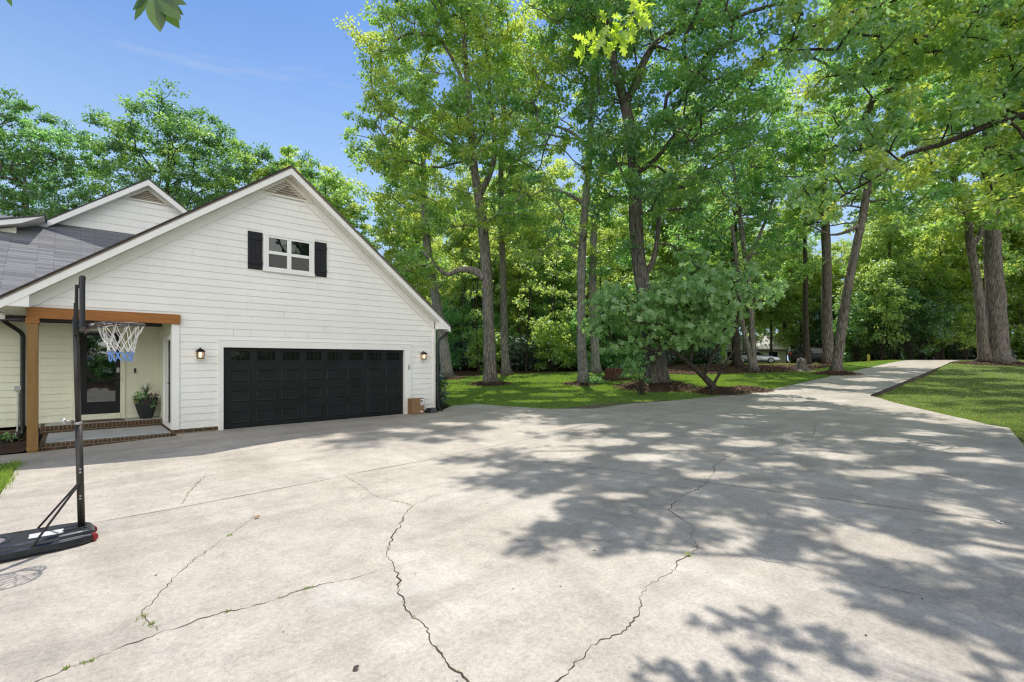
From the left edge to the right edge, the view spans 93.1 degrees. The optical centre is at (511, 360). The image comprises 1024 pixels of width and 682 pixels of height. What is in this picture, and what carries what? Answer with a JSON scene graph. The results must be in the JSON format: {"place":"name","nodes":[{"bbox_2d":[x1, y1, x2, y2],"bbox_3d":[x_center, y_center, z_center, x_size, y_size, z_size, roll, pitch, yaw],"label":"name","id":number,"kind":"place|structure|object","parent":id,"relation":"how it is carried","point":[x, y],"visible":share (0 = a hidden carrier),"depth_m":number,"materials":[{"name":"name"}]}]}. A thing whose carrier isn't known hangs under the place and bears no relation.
{"place":"outdoors","nodes":[
{"label":"outdoors","id":0,"kind":"place"},
{"bbox_2d":[0,458,27,497],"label":"grass","id":1,"kind":"structure","parent":0,"point":[5,480],"depth_m":8.29,"materials":[{"name":"green plant"}]},
{"bbox_2d":[0,0,1015,360],"label":"sky","id":2,"kind":"structure","parent":0,"point":[280,73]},
{"bbox_2d":[0,361,1022,493],"bbox_3d":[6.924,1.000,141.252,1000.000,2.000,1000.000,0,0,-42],"label":"ground","id":3,"kind":"structure","parent":0,"point":[470,372],"depth_m":37.47,"materials":[{"name":"brown soil"}]},
{"bbox_2d":[0,439,26,453],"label":"mulch bed","id":4,"kind":"object","parent":3,"relation":"on","point":[13,447],"visible":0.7,"depth_m":10.90,"materials":[{"name":"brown wood"}]},
{"bbox_2d":[0,84,112,218],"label":"shade tree","id":5,"kind":"object","parent":3,"relation":"on","point":[37,154],"visible":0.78,"depth_m":41.06,"materials":[{"name":"green plant"}]},
{"bbox_2d":[6,0,186,31],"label":"hickory tree","id":6,"kind":"object","parent":3,"relation":"on","point":[160,13],"visible":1,"depth_m":2.31,"materials":[{"name":"green plant"}]},
{"bbox_2d":[71,78,257,209],"bbox_3d":[-29.383,-11.078,41.985,15.494,25.168,10.872,0,0,-3],"label":"shade tree","id":7,"kind":"object","parent":3,"relation":"on","point":[171,124],"visible":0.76,"depth_m":40.15,"materials":[{"name":"green plant"}]},
{"bbox_2d":[0,165,452,452],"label":"house","id":8,"kind":"structure","parent":3,"relation":"on","point":[290,294],"depth_m":13.21,"materials":[{"name":"white"}]},
{"bbox_2d":[79,333,119,414],"bbox_3d":[-10.977,0.355,12.890,0.880,2.140,0.135,0,0,-42],"label":"front door","id":9,"kind":"structure","parent":8,"relation":"in","point":[99,377],"depth_m":12.90,"materials":[{"name":"paint"}]},
{"bbox_2d":[134,398,158,418],"bbox_3d":[-10.038,1.319,13.306,0.570,0.545,0.494,0,0,-42],"label":"planter","id":10,"kind":"object","parent":8,"relation":"on","point":[144,409],"visible":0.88,"depth_m":13.17,"materials":[{"name":"black plastic"}]},
{"bbox_2d":[131,381,158,407],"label":"potted plant","id":11,"kind":"object","parent":10,"relation":"in","point":[145,394],"visible":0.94,"depth_m":13.23,"materials":[{"name":"green plant"}]},
{"bbox_2d":[262,230,314,276],"bbox_3d":[-6.296,-2.992,13.722,1.400,1.105,0.070,0,0,-42],"label":"window","id":12,"kind":"structure","parent":8,"relation":"in","point":[282,253],"depth_m":13.68,"materials":[{"name":"clear glass"}]},
{"bbox_2d":[224,347,402,428],"bbox_3d":[-5.627,0.735,14.492,5.330,2.150,0.068,0,0,-42],"label":"garage door","id":13,"kind":"structure","parent":8,"relation":"in","point":[263,386],"depth_m":14.16,"materials":[{"name":"paint"}]},
{"bbox_2d":[233,141,375,242],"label":"shade tree","id":14,"kind":"object","parent":3,"relation":"on","point":[337,200],"visible":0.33,"depth_m":45.70,"materials":[{"name":"green plant"}]},
{"bbox_2d":[368,144,447,303],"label":"woodland tree","id":15,"kind":"object","parent":3,"relation":"on","point":[389,256],"visible":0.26,"depth_m":45.69,"materials":[{"name":"green plant"}]},
{"bbox_2d":[354,105,467,377],"bbox_3d":[-6.535,-7.966,32.628,7.331,18.494,6.106,0,0,9],"label":"tall tree","id":16,"kind":"object","parent":3,"relation":"on","point":[415,232],"visible":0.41,"depth_m":31.88,"materials":[{"name":"green plant"}]},
{"bbox_2d":[426,268,455,369],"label":"young tree","id":17,"kind":"object","parent":3,"relation":"on","point":[442,286],"visible":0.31,"depth_m":39.90,"materials":[{"name":"green plant"}]},
{"bbox_2d":[436,370,449,408],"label":"corner shrub","id":18,"kind":"object","parent":3,"relation":"on","point":[444,393],"visible":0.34,"depth_m":18.11,"materials":[{"name":"green plant"}]},
{"bbox_2d":[436,299,467,369],"bbox_3d":[-5.391,-1.974,39.088,3.589,5.898,3.915,0,0,35],"label":"undergrowth bush","id":19,"kind":"object","parent":3,"relation":"on","point":[455,361],"visible":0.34,"depth_m":38.57,"materials":[{"name":"green plant"}]},
{"bbox_2d":[448,291,469,368],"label":"young tree","id":20,"kind":"object","parent":3,"relation":"on","point":[456,295],"visible":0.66,"depth_m":41.80,"materials":[{"name":"green plant"}]},
{"bbox_2d":[442,286,481,346],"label":"understory tree","id":21,"kind":"object","parent":3,"relation":"on","point":[457,324],"visible":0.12,"depth_m":45.05,"materials":[{"name":"green plant"}]},
{"bbox_2d":[450,339,476,369],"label":"undergrowth bush","id":22,"kind":"object","parent":3,"relation":"on","point":[463,359],"visible":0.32,"depth_m":39.76,"materials":[{"name":"green plant"}]},
{"bbox_2d":[431,165,499,342],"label":"woodland tree","id":23,"kind":"object","parent":3,"relation":"on","point":[457,242],"visible":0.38,"depth_m":43.50,"materials":[{"name":"green plant"}]},
{"bbox_2d":[452,301,482,367],"bbox_3d":[-3.572,-2.327,42.396,3.755,6.172,4.097,0,0,28],"label":"undergrowth bush","id":24,"kind":"object","parent":3,"relation":"on","point":[465,313],"visible":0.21,"depth_m":42.59,"materials":[{"name":"green plant"}]},
{"bbox_2d":[459,229,482,336],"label":"young tree","id":25,"kind":"object","parent":3,"relation":"on","point":[468,284],"visible":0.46,"depth_m":41.49,"materials":[{"name":"green plant"}]},
{"bbox_2d":[457,235,493,372],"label":"young tree","id":26,"kind":"object","parent":3,"relation":"on","point":[477,291],"visible":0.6,"depth_m":37.09,"materials":[{"name":"green plant"}]},
{"bbox_2d":[461,324,500,371],"bbox_3d":[-2.033,-0.902,38.126,3.646,4.004,4.160,0,0,6],"label":"undergrowth bush","id":27,"kind":"object","parent":3,"relation":"on","point":[478,335],"visible":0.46,"depth_m":37.45,"materials":[{"name":"green plant"}]},
{"bbox_2d":[471,250,514,326],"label":"young tree","id":28,"kind":"object","parent":3,"relation":"on","point":[498,285],"visible":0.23,"depth_m":41.37,"materials":[{"name":"green plant"}]},
{"bbox_2d":[467,323,518,367],"bbox_3d":[-1.514,-1.170,41.149,3.834,4.210,4.374,0,0,28],"label":"undergrowth bush","id":29,"kind":"object","parent":3,"relation":"on","point":[498,327],"visible":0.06,"depth_m":41.30,"materials":[{"name":"green plant"}]},
{"bbox_2d":[476,159,553,333],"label":"woodland tree","id":30,"kind":"object","parent":3,"relation":"on","point":[517,285],"visible":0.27,"depth_m":46.33,"materials":[{"name":"green plant"}]},
{"bbox_2d":[467,9,567,375],"bbox_3d":[0.275,-11.170,34.144,7.107,24.546,6.882,0,0,28],"label":"tall tree","id":31,"kind":"object","parent":3,"relation":"on","point":[499,180],"visible":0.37,"depth_m":33.89,"materials":[{"name":"green plant"}]},
{"bbox_2d":[506,247,545,371],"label":"young tree","id":32,"kind":"object","parent":3,"relation":"on","point":[528,284],"visible":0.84,"depth_m":37.07,"materials":[{"name":"green plant"}]},
{"bbox_2d":[508,334,545,369],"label":"undergrowth bush","id":33,"kind":"object","parent":3,"relation":"on","point":[518,353],"visible":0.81,"depth_m":37.62,"materials":[{"name":"green plant"}]},
{"bbox_2d":[511,272,543,339],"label":"young tree","id":34,"kind":"object","parent":3,"relation":"on","point":[518,310],"visible":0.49,"depth_m":44.85,"materials":[{"name":"green plant"}]},
{"bbox_2d":[525,263,545,331],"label":"young tree","id":35,"kind":"object","parent":3,"relation":"on","point":[543,296],"visible":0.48,"depth_m":42.10,"materials":[{"name":"green plant"}]},
{"bbox_2d":[525,313,576,370],"bbox_3d":[3.075,-1.318,37.296,4.415,4.848,5.037,0,0,-9],"label":"undergrowth bush","id":36,"kind":"object","parent":3,"relation":"on","point":[554,338],"visible":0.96,"depth_m":36.35,"materials":[{"name":"green plant"}]},
{"bbox_2d":[532,255,571,364],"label":"young tree","id":37,"kind":"object","parent":3,"relation":"on","point":[545,307],"visible":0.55,"depth_m":41.62,"materials":[{"name":"green plant"}]},
{"bbox_2d":[517,155,589,303],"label":"woodland tree","id":38,"kind":"object","parent":3,"relation":"on","point":[564,173],"visible":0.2,"depth_m":52.85,"materials":[{"name":"green plant"}]},
{"bbox_2d":[541,232,571,366],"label":"young tree","id":39,"kind":"object","parent":3,"relation":"on","point":[555,272],"visible":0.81,"depth_m":38.82,"materials":[{"name":"green plant"}]},
{"bbox_2d":[528,201,586,319],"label":"woodland tree","id":40,"kind":"object","parent":3,"relation":"on","point":[566,263],"visible":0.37,"depth_m":45.90,"materials":[{"name":"green plant"}]},
{"bbox_2d":[541,289,589,344],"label":"understory tree","id":41,"kind":"object","parent":3,"relation":"on","point":[563,300],"visible":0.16,"depth_m":43.55,"materials":[{"name":"green plant"}]},
{"bbox_2d":[491,0,656,383],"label":"tall tree","id":42,"kind":"object","parent":3,"relation":"on","point":[544,51],"visible":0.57,"depth_m":26.74,"materials":[{"name":"green plant"}]},
{"bbox_2d":[565,307,600,369],"bbox_3d":[5.580,-1.648,37.434,3.057,5.024,3.335,0,0,-38],"label":"undergrowth bush","id":43,"kind":"object","parent":3,"relation":"on","point":[574,334],"visible":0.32,"depth_m":37.32,"materials":[{"name":"green plant"}]},
{"bbox_2d":[555,107,658,372],"bbox_3d":[7.017,-8.324,35.534,7.366,18.519,7.464,0,0,18],"label":"tall tree","id":44,"kind":"object","parent":3,"relation":"on","point":[606,269],"visible":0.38,"depth_m":34.74,"materials":[{"name":"green plant"}]},
{"bbox_2d":[572,0,656,64],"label":"overhanging oak","id":45,"kind":"object","parent":3,"relation":"on","point":[624,36],"visible":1,"depth_m":5.99,"materials":[{"name":"green plant"}]},
{"bbox_2d":[600,279,642,369],"bbox_3d":[8.413,-2.708,37.146,4.749,7.154,4.353,0,0,35],"label":"undergrowth bush","id":46,"kind":"object","parent":3,"relation":"on","point":[609,358],"visible":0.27,"depth_m":36.68,"materials":[{"name":"green plant"}]},
{"bbox_2d":[597,172,675,289],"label":"woodland tree","id":47,"kind":"object","parent":3,"relation":"on","point":[657,263],"visible":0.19,"depth_m":46.12,"materials":[{"name":"green plant"}]},
{"bbox_2d":[620,352,655,395],"bbox_3d":[5.605,0.643,22.131,1.737,2.030,0.959,0,0,-16],"label":"thin shrub","id":48,"kind":"object","parent":3,"relation":"on","point":[640,389],"visible":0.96,"depth_m":22.01,"materials":[{"name":"green plant"}]},
{"bbox_2d":[574,246,788,388],"bbox_3d":[7.930,-1.868,22.499,9.996,6.985,4.500,0,0,0],"label":"fig tree","id":49,"kind":"object","parent":3,"relation":"on","point":[683,304],"visible":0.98,"depth_m":21.95,"materials":[{"name":"green plant"}]},
{"bbox_2d":[641,87,731,363],"bbox_3d":[16.308,-12.817,46.566,10.709,26.929,11.142,0,0,25],"label":"woodland tree","id":50,"kind":"object","parent":3,"relation":"on","point":[675,201],"visible":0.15,"depth_m":45.68,"materials":[{"name":"green plant"}]},
{"bbox_2d":[453,205,933,362],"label":"woods","id":51,"kind":"object","parent":3,"relation":"on","point":[813,291],"depth_m":67.26,"materials":[{"name":"green plant"}]},
{"bbox_2d":[675,340,715,364],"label":"undergrowth bush","id":52,"kind":"object","parent":3,"relation":"on","point":[688,354],"visible":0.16,"depth_m":44.99,"materials":[{"name":"green plant"}]},
{"bbox_2d":[693,342,723,363],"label":"undergrowth bush","id":53,"kind":"object","parent":3,"relation":"on","point":[704,354],"visible":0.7,"depth_m":43.09,"materials":[{"name":"green plant"}]},
{"bbox_2d":[680,150,787,366],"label":"tall tree","id":54,"kind":"object","parent":3,"relation":"on","point":[736,361],"visible":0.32,"depth_m":37.76,"materials":[{"name":"green plant"}]},
{"bbox_2d":[729,221,774,362],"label":"woodland tree","id":55,"kind":"object","parent":3,"relation":"on","point":[766,308],"visible":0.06,"depth_m":65.58,"materials":[{"name":"green plant"}]},
{"bbox_2d":[728,227,778,331],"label":"woodland tree","id":56,"kind":"object","parent":3,"relation":"on","point":[767,259],"visible":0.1,"depth_m":67.08,"materials":[{"name":"green plant"}]},
{"bbox_2d":[720,335,790,362],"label":"distant house","id":57,"kind":"structure","parent":3,"relation":"on","point":[763,344],"depth_m":68.90,"materials":[{"name":"white wood"}]},
{"bbox_2d":[682,68,840,370],"bbox_3d":[16.954,-9.569,34.261,9.597,20.751,7.362,0,0,3],"label":"tall tree","id":58,"kind":"object","parent":3,"relation":"on","point":[766,192],"visible":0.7,"depth_m":33.60,"materials":[{"name":"green plant"}]},
{"bbox_2d":[755,245,801,355],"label":"woodland tree","id":59,"kind":"object","parent":3,"relation":"on","point":[771,316],"visible":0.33,"depth_m":66.91,"materials":[{"name":"green plant"}]},
{"bbox_2d":[758,203,821,362],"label":"woodland tree","id":60,"kind":"object","parent":3,"relation":"on","point":[797,253],"visible":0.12,"depth_m":68.30,"materials":[{"name":"green plant"}]},
{"bbox_2d":[767,290,814,362],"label":"understory tree","id":61,"kind":"object","parent":3,"relation":"on","point":[793,345],"visible":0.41,"depth_m":68.15,"materials":[{"name":"green plant"}]},
{"bbox_2d":[781,280,819,346],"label":"woodland tree","id":62,"kind":"object","parent":3,"relation":"on","point":[798,316],"visible":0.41,"depth_m":67.49,"materials":[{"name":"green plant"}]},
{"bbox_2d":[802,309,837,347],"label":"understory tree","id":63,"kind":"object","parent":3,"relation":"on","point":[816,336],"visible":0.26,"depth_m":66.13,"materials":[{"name":"green plant"}]},
{"bbox_2d":[813,236,853,310],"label":"woodland tree","id":64,"kind":"object","parent":3,"relation":"on","point":[834,248],"visible":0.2,"depth_m":66.91,"materials":[{"name":"green plant"}]},
{"bbox_2d":[843,336,866,362],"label":"undergrowth bush","id":65,"kind":"object","parent":3,"relation":"on","point":[849,345],"visible":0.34,"depth_m":52.23,"materials":[{"name":"green plant"}]},
{"bbox_2d":[832,291,878,362],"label":"understory tree","id":66,"kind":"object","parent":3,"relation":"on","point":[852,310],"visible":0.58,"depth_m":50.55,"materials":[{"name":"green plant"}]},
{"bbox_2d":[858,329,898,360],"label":"undergrowth bush","id":67,"kind":"object","parent":3,"relation":"on","point":[872,353],"visible":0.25,"depth_m":51.73,"materials":[{"name":"green plant"}]},
{"bbox_2d":[832,172,928,356],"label":"woodland tree","id":68,"kind":"object","parent":3,"relation":"on","point":[889,234],"visible":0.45,"depth_m":52.66,"materials":[{"name":"green plant"}]},
{"bbox_2d":[742,0,1023,232],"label":"pin oak","id":69,"kind":"object","parent":3,"relation":"on","point":[959,22],"visible":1,"depth_m":14.09,"materials":[{"name":"green plant"}]},
{"bbox_2d":[847,257,922,360],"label":"understory tree","id":70,"kind":"object","parent":3,"relation":"on","point":[879,336],"visible":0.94,"depth_m":49.01,"materials":[{"name":"green plant"}]},
{"bbox_2d":[775,0,997,371],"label":"tall tree","id":71,"kind":"object","parent":3,"relation":"on","point":[897,201],"visible":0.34,"depth_m":30.20,"materials":[{"name":"green plant"}]},
{"bbox_2d":[857,296,926,359],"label":"understory tree","id":72,"kind":"object","parent":3,"relation":"on","point":[892,350],"visible":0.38,"depth_m":49.49,"materials":[{"name":"green plant"}]},
{"bbox_2d":[863,257,934,359],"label":"understory tree","id":73,"kind":"object","parent":3,"relation":"on","point":[899,276],"visible":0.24,"depth_m":50.30,"materials":[{"name":"green plant"}]},
{"bbox_2d":[872,283,955,359],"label":"understory tree","id":74,"kind":"object","parent":3,"relation":"on","point":[909,353],"visible":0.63,"depth_m":48.73,"materials":[{"name":"green plant"}]},
{"bbox_2d":[898,282,972,359],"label":"understory tree","id":75,"kind":"object","parent":3,"relation":"on","point":[946,319],"visible":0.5,"depth_m":48.84,"materials":[{"name":"green plant"}]},
{"bbox_2d":[907,271,970,359],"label":"understory tree","id":76,"kind":"object","parent":3,"relation":"on","point":[946,341],"visible":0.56,"depth_m":49.17,"materials":[{"name":"green plant"}]},
{"bbox_2d":[908,198,973,359],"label":"woodland tree","id":77,"kind":"object","parent":3,"relation":"on","point":[919,251],"visible":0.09,"depth_m":54.87,"materials":[{"name":"green plant"}]},
{"bbox_2d":[865,0,1023,362],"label":"oak tree","id":78,"kind":"object","parent":3,"relation":"on","point":[992,334],"visible":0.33,"depth_m":36.67,"materials":[{"name":"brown plant"}]},
{"bbox_2d":[907,208,981,359],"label":"woodland tree","id":79,"kind":"object","parent":3,"relation":"on","point":[929,258],"visible":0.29,"depth_m":49.93,"materials":[{"name":"green plant"}]},
{"bbox_2d":[942,287,976,359],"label":"understory tree","id":80,"kind":"object","parent":3,"relation":"on","point":[967,342],"visible":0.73,"depth_m":48.72,"materials":[{"name":"green plant"}]},
{"bbox_2d":[947,344,975,359],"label":"undergrowth bush","id":81,"kind":"object","parent":3,"relation":"on","point":[957,352],"visible":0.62,"depth_m":52.75,"materials":[{"name":"green plant"}]},
{"bbox_2d":[917,129,1023,306],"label":"woodland tree","id":82,"kind":"object","parent":3,"relation":"on","point":[960,245],"visible":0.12,"depth_m":48.63,"materials":[{"name":"green plant"}]},
{"bbox_2d":[962,196,1023,313],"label":"woodland tree","id":83,"kind":"object","parent":3,"relation":"on","point":[1011,292],"visible":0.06,"depth_m":48.93,"materials":[{"name":"green plant"}]},
{"bbox_2d":[1002,206,1023,279],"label":"woodland tree","id":84,"kind":"object","parent":3,"relation":"on","point":[1014,247],"visible":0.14,"depth_m":47.95,"materials":[{"name":"green plant"}]},
{"bbox_2d":[1009,323,1023,359],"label":"undergrowth bush","id":85,"kind":"object","parent":3,"relation":"on","point":[1020,331],"visible":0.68,"depth_m":50.24,"materials":[{"name":"green plant"}]},
{"bbox_2d":[0,360,1023,681],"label":"driveway","id":86,"kind":"structure","parent":0,"point":[510,574],"depth_m":5.01,"materials":[{"name":"concrete"}]},
{"bbox_2d":[0,275,144,562],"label":"basketball hoop","id":87,"kind":"object","parent":86,"relation":"on","point":[38,540],"visible":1,"depth_m":5.22,"materials":[{"name":"black plastic"}]},
{"bbox_2d":[30,482,587,681],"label":"weeds","id":88,"kind":"object","parent":86,"relation":"on","point":[66,667],"visible":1,"depth_m":3.60,"materials":[{"name":"green plant"}]},
{"bbox_2d":[408,398,423,413],"bbox_3d":[-3.217,1.530,16.248,0.452,0.516,0.345,0,0,-36],"label":"cardboard box","id":89,"kind":"object","parent":86,"relation":"on","point":[415,405],"visible":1,"depth_m":16.12,"materials":[{"name":"cardboard"}]},
{"bbox_2d":[35,376,1017,681],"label":"driveway cracks","id":90,"kind":"object","parent":86,"relation":"on","point":[401,580],"visible":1,"depth_m":4.25,"materials":[{"name":"black concrete"}]},
{"bbox_2d":[564,400,667,408],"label":"verge","id":91,"kind":"structure","parent":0,"point":[593,406],"depth_m":18.69,"materials":[{"name":"green plant"}]},
{"bbox_2d":[439,360,904,408],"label":"lawn","id":92,"kind":"structure","parent":0,"point":[801,378],"depth_m":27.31,"materials":[{"name":"plant"}]},
{"bbox_2d":[333,0,534,382],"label":"oak tree","id":93,"kind":"object","parent":92,"relation":"on","point":[470,27],"visible":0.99,"depth_m":27.07,"materials":[{"name":"green plant"}]},
{"bbox_2d":[617,380,696,392],"bbox_3d":[7.333,1.257,25.132,4.152,0.637,4.089,0,0,-42],"label":"mulch mound","id":94,"kind":"object","parent":92,"relation":"on","point":[654,388],"visible":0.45,"depth_m":23.89,"materials":[{"name":"brown wood"}]},
{"bbox_2d":[518,0,908,383],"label":"oak tree","id":95,"kind":"object","parent":92,"relation":"on","point":[692,74],"visible":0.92,"depth_m":23.31,"materials":[{"name":"green plant"}]},
{"bbox_2d":[695,386,747,394],"bbox_3d":[9.756,1.414,22.743,2.527,0.380,2.510,0,0,9],"label":"mulch mound","id":96,"kind":"object","parent":92,"relation":"on","point":[715,392],"visible":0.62,"depth_m":22.12,"materials":[{"name":"brown wood"}]},
{"bbox_2d":[668,365,827,374],"bbox_3d":[18.382,0.621,36.761,19.102,0.650,8.276,0,0,-17],"label":"leaf bed","id":97,"kind":"object","parent":92,"relation":"on","point":[737,369],"visible":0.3,"depth_m":34.76,"materials":[{"name":"brown plant"}]},
{"bbox_2d":[764,164,839,363],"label":"sapling","id":98,"kind":"object","parent":92,"relation":"on","point":[803,273],"visible":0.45,"depth_m":39.82,"materials":[{"name":"green plant"}]},
{"bbox_2d":[756,60,893,363],"bbox_3d":[24.975,-12.104,40.378,9.403,24.864,10.378,0,0,-42],"label":"tall tree","id":99,"kind":"object","parent":92,"relation":"on","point":[826,315],"visible":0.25,"depth_m":39.67,"materials":[{"name":"green plant"}]},
{"bbox_2d":[873,359,1023,445],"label":"lawn","id":100,"kind":"structure","parent":0,"point":[982,372],"depth_m":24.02,"materials":[{"name":"plant"}]},
{"bbox_2d":[442,359,1023,418],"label":"leaf litter","id":101,"kind":"object","parent":100,"relation":"on","point":[779,366],"visible":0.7,"depth_m":30.34,"materials":[{"name":"plant"}]},
{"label":"gravel strip","id":102,"kind":"structure","parent":0,"visible":0},
{"bbox_2d":[741,351,779,363],"bbox_3d":[26.186,-0.328,52.101,4.511,1.352,2.170,0,0,24],"label":"parked car","id":103,"kind":"object","parent":102,"relation":"on","point":[761,357],"visible":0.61,"depth_m":51.03,"materials":[{"name":"silver metal"}]},
{"bbox_2d":[788,347,843,362],"bbox_3d":[32.483,-0.534,52.004,4.814,1.761,2.270,0,0,22],"label":"parked car","id":104,"kind":"object","parent":102,"relation":"on","point":[795,354],"visible":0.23,"depth_m":51.65,"materials":[{"name":"black paint"}]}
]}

